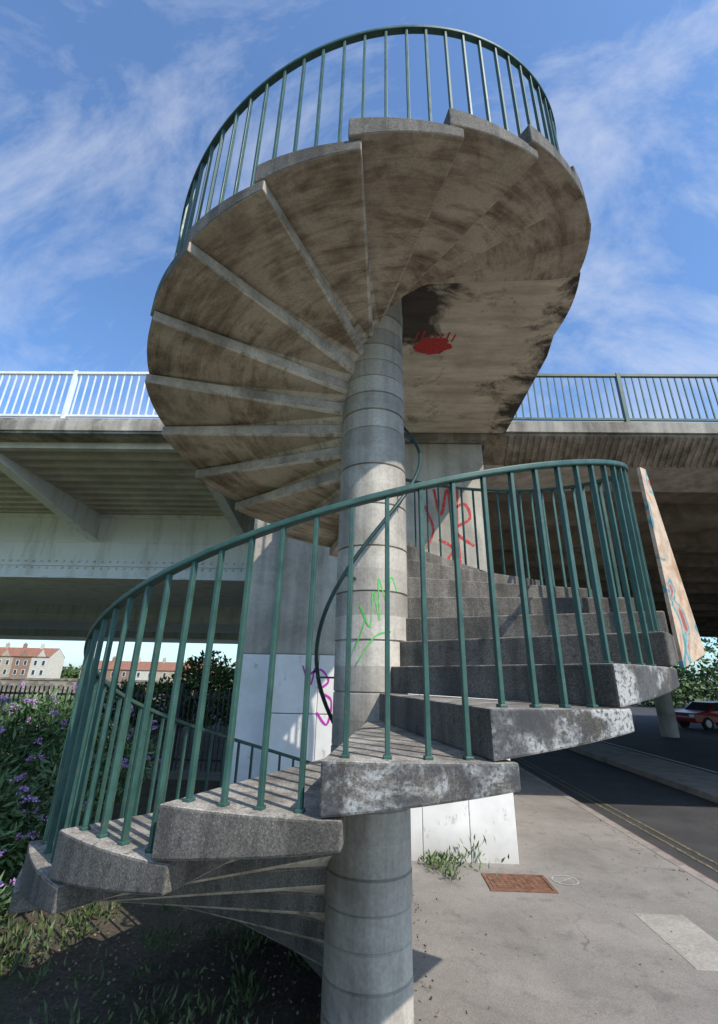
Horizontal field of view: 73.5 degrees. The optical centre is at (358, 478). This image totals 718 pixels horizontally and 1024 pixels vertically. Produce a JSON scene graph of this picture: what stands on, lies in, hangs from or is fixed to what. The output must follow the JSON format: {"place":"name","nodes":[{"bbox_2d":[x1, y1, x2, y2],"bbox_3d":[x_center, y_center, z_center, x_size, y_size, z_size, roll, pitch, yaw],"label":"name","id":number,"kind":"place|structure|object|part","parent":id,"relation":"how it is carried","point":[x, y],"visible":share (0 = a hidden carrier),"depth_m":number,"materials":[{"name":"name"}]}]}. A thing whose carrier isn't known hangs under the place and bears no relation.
{"place":"outdoors","nodes":[
{"label":"outdoors","id":0,"kind":"place"},
{"bbox_2d":[0,656,13,676],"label":"walls","id":1,"kind":"structure","parent":0,"point":[3,661],"depth_m":153.45,"materials":[{"name":"paint"}]},
{"bbox_2d":[2,649,13,655],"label":"gable","id":2,"kind":"structure","parent":1,"relation":"attached to","point":[7,652],"depth_m":154.82,"materials":[{"name":"paint"}]},
{"bbox_2d":[0,647,21,656],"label":"roof","id":3,"kind":"structure","parent":1,"relation":"attached to","point":[16,651],"depth_m":157.45,"materials":[{"name":"red tile"}]},
{"bbox_2d":[9,657,31,677],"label":"walls","id":4,"kind":"structure","parent":0,"point":[20,667],"depth_m":153.17,"materials":[{"name":"red brick"}]},
{"bbox_2d":[13,660,26,674],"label":"windows","id":5,"kind":"structure","parent":4,"relation":"attached to","point":[17,662],"depth_m":153.39,"materials":[{"name":"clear glass"}]},
{"bbox_2d":[19,649,31,656],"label":"gable","id":6,"kind":"structure","parent":4,"relation":"attached to","point":[25,652],"depth_m":154.71,"materials":[{"name":"red tile"}]},
{"bbox_2d":[14,648,39,656],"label":"roof","id":7,"kind":"structure","parent":4,"relation":"attached to","point":[32,652],"depth_m":156.34,"materials":[{"name":"red tile"}]},
{"bbox_2d":[27,649,64,677],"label":"walls","id":8,"kind":"structure","parent":0,"point":[53,666],"depth_m":154.07,"materials":[{"name":"white paint"}]},
{"bbox_2d":[31,661,44,674],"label":"windows","id":9,"kind":"structure","parent":8,"relation":"attached to","point":[41,671],"depth_m":152.62,"materials":[{"name":"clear glass"}]},
{"bbox_2d":[31,660,45,673],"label":"window frames","id":10,"kind":"structure","parent":8,"relation":"attached to","point":[36,665],"depth_m":153.19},
{"bbox_2d":[38,649,48,656],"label":"gable","id":11,"kind":"structure","parent":8,"relation":"attached to","point":[43,653],"depth_m":154.39,"materials":[{"name":"white paint"}]},
{"bbox_2d":[32,648,64,656],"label":"roof","id":12,"kind":"structure","parent":8,"relation":"attached to","point":[52,651],"depth_m":156.99,"materials":[{"name":"red tile"}]},
{"bbox_2d":[0,696,219,781],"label":"river bank ground","id":13,"kind":"structure","parent":0,"point":[15,697],"depth_m":37.03,"materials":[{"name":"green plant"}]},
{"bbox_2d":[0,779,321,1023],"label":"soil bed","id":14,"kind":"object","parent":13,"relation":"on","point":[310,988],"depth_m":3.66,"materials":[{"name":"soil"},{"name":"grass"}]},
{"bbox_2d":[0,682,160,944],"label":"buddleia bush","id":15,"kind":"object","parent":14,"relation":"on","point":[31,746],"visible":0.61,"depth_m":5.38,"materials":[{"name":"green plant"}]},
{"bbox_2d":[0,857,309,1023],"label":"weeds","id":16,"kind":"object","parent":14,"relation":"on","point":[85,913],"visible":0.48,"depth_m":3.69,"materials":[{"name":"green plant"}]},
{"bbox_2d":[4,814,717,1023],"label":"leaf litter","id":17,"kind":"object","parent":14,"relation":"on","point":[146,1007],"visible":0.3,"depth_m":3.70,"materials":[{"name":"brown plant"}]},
{"bbox_2d":[0,701,228,780],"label":"quayside paving","id":18,"kind":"structure","parent":0,"point":[201,775],"depth_m":13.91,"materials":[{"name":"grey stone"}]},
{"bbox_2d":[0,683,231,771],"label":"iron fence","id":19,"kind":"object","parent":18,"relation":"on","point":[178,709],"visible":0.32,"depth_m":11.79,"materials":[{"name":"black metal"}]},
{"bbox_2d":[99,649,235,741],"bbox_3d":[-5.257,6.399,14.359,3.923,2.667,4.902,-18,-30,39],"label":"hedge shrub","id":20,"kind":"object","parent":18,"relation":"on","point":[193,683],"visible":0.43,"depth_m":13.94,"materials":[{"name":"green plant"}]},
{"bbox_2d":[106,670,129,679],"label":"walls","id":21,"kind":"structure","parent":0,"point":[108,674],"depth_m":164.71,"materials":[{"name":"red brick"}]},
{"bbox_2d":[107,661,130,669],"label":"roof","id":22,"kind":"structure","parent":21,"relation":"attached to","point":[125,665],"depth_m":167.44,"materials":[{"name":"red tile"}]},
{"bbox_2d":[135,670,157,679],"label":"walls","id":23,"kind":"structure","parent":0,"point":[143,674],"depth_m":164.45,"materials":[{"name":"white paint"}]},
{"bbox_2d":[137,662,162,670],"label":"roof","id":24,"kind":"structure","parent":23,"relation":"attached to","point":[144,666],"depth_m":167.54,"materials":[{"name":"red tile"}]},
{"bbox_2d":[157,671,174,680],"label":"walls","id":25,"kind":"structure","parent":0,"point":[168,674],"depth_m":164.41,"materials":[{"name":"paint"}]},
{"bbox_2d":[158,662,187,670],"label":"roof","id":26,"kind":"structure","parent":25,"relation":"attached to","point":[168,666],"depth_m":167.02,"materials":[{"name":"red tile"}]},
{"bbox_2d":[0,0,717,687],"label":"sky","id":27,"kind":"structure","parent":0,"point":[110,110],"materials":[{"name":"blue"}]},
{"bbox_2d":[61,677,710,700],"bbox_3d":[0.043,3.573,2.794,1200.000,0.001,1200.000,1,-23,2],"label":"ground","id":28,"kind":"structure","parent":0,"point":[705,698],"depth_m":162.80,"materials":[{"name":"green plant"}]},
{"bbox_2d":[0,677,230,699],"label":"quay wall","id":29,"kind":"structure","parent":28,"relation":"on","point":[37,682],"depth_m":42.84,"materials":[{"name":"stone"}]},
{"bbox_2d":[60,663,232,680],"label":"distant trees","id":30,"kind":"object","parent":28,"relation":"on","point":[69,672],"visible":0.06,"depth_m":178.35,"materials":[{"name":"green plant"}]},
{"bbox_2d":[8,25,679,1023],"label":"spiral staircase","id":31,"kind":"structure","parent":28,"relation":"on","point":[332,323],"depth_m":3.31,"materials":[{"name":"concrete"}]},
{"bbox_2d":[636,467,704,667],"bbox_3d":[2.188,0.596,3.370,0.433,1.370,0.024,18,-28,-35],"label":"graffiti board","id":32,"kind":"object","parent":31,"relation":"attached to","point":[688,642],"visible":1,"depth_m":3.26,"materials":[{"name":"beige concrete"}]},
{"bbox_2d":[230,444,518,863],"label":"bridge pier","id":33,"kind":"structure","parent":28,"relation":"on","point":[441,827],"depth_m":7.02,"materials":[{"name":"concrete"}]},
{"bbox_2d":[506,637,717,707],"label":"distant trees","id":34,"kind":"object","parent":28,"relation":"on","point":[694,679],"visible":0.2,"depth_m":52.22,"materials":[{"name":"green plant"}]},
{"bbox_2d":[519,766,717,890],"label":"kerb","id":35,"kind":"structure","parent":28,"relation":"on","point":[691,871],"depth_m":7.01,"materials":[{"name":"concrete"}]},
{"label":"walls","id":36,"kind":"object","parent":28,"relation":"on","visible":0},
{"bbox_2d":[80,661,111,668],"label":"roof","id":37,"kind":"structure","parent":36,"relation":"attached to","point":[100,664],"depth_m":168.03,"materials":[{"name":"red tile"}]},
{"bbox_2d":[411,770,717,1023],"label":"pavement","id":38,"kind":"structure","parent":0,"point":[602,971],"depth_m":4.32,"materials":[{"name":"concrete"}]},
{"bbox_2d":[418,835,508,881],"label":"weeds","id":39,"kind":"object","parent":38,"relation":"on","point":[444,856],"visible":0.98,"depth_m":5.79,"materials":[{"name":"green plant"}]},
{"bbox_2d":[481,873,558,893],"bbox_3d":[1.789,4.547,5.401,0.720,0.029,0.500,1,-23,2],"label":"manhole cover","id":40,"kind":"object","parent":38,"relation":"on","point":[500,882],"visible":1,"depth_m":5.38,"materials":[{"name":"metal"}]},
{"bbox_2d":[551,875,578,884],"bbox_3d":[2.361,4.595,5.507,0.302,0.001,0.301,1,-23,2],"label":"chalk mark","id":41,"kind":"object","parent":38,"relation":"on","point":[564,880],"visible":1,"depth_m":5.52,"materials":[{"name":"white paint"}]},
{"bbox_2d":[634,913,717,970],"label":"paving slab","id":42,"kind":"structure","parent":38,"relation":"on","point":[684,937],"depth_m":4.30,"materials":[{"name":"grey concrete"}]},
{"bbox_2d":[509,700,717,882],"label":"road","id":43,"kind":"structure","parent":0,"point":[689,820],"depth_m":11.24,"materials":[{"name":"grey asphalt"}]},
{"bbox_2d":[514,757,717,871],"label":"double yellow lines","id":44,"kind":"object","parent":43,"relation":"on","point":[707,865],"depth_m":8.31,"materials":[{"name":"paint"}]},
{"bbox_2d":[521,767,717,883],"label":"red gutter strip","id":45,"kind":"object","parent":43,"relation":"on","point":[631,832],"depth_m":7.62,"materials":[{"name":"paint"}]},
{"bbox_2d":[566,742,717,802],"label":"median strip","id":46,"kind":"object","parent":43,"relation":"on","point":[698,783],"depth_m":12.98,"materials":[{"name":"concrete"}]},
{"bbox_2d":[602,741,717,772],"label":"white road line","id":47,"kind":"object","parent":43,"relation":"on","point":[664,758],"depth_m":15.72,"materials":[{"name":"paint"}]},
{"bbox_2d":[654,692,679,737],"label":"bridge column","id":48,"kind":"structure","parent":43,"relation":"on","point":[666,717],"depth_m":22.52,"materials":[{"name":"grey concrete"}]},
{"bbox_2d":[0,418,717,643],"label":"road bridge","id":49,"kind":"structure","parent":48,"relation":"on","point":[99,517],"depth_m":11.48,"materials":[{"name":"concrete"}]},
{"bbox_2d":[0,370,158,417],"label":"bridge railing","id":50,"kind":"object","parent":49,"relation":"on","point":[75,374],"visible":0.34,"depth_m":8.72,"materials":[{"name":"metal"}]},
{"bbox_2d":[513,373,717,421],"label":"bridge railing","id":51,"kind":"object","parent":49,"relation":"on","point":[617,377],"visible":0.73,"depth_m":8.42,"materials":[{"name":"metal"}]},
{"bbox_2d":[675,701,717,729],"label":"parked car","id":52,"kind":"object","parent":43,"relation":"on","point":[704,714],"visible":0.86,"depth_m":26.75,"materials":[{"name":"red paint"}]},
{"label":"windows","id":53,"kind":"part","parent":52,"relation":"part of","materials":[{"name":"black glass"}]}
]}

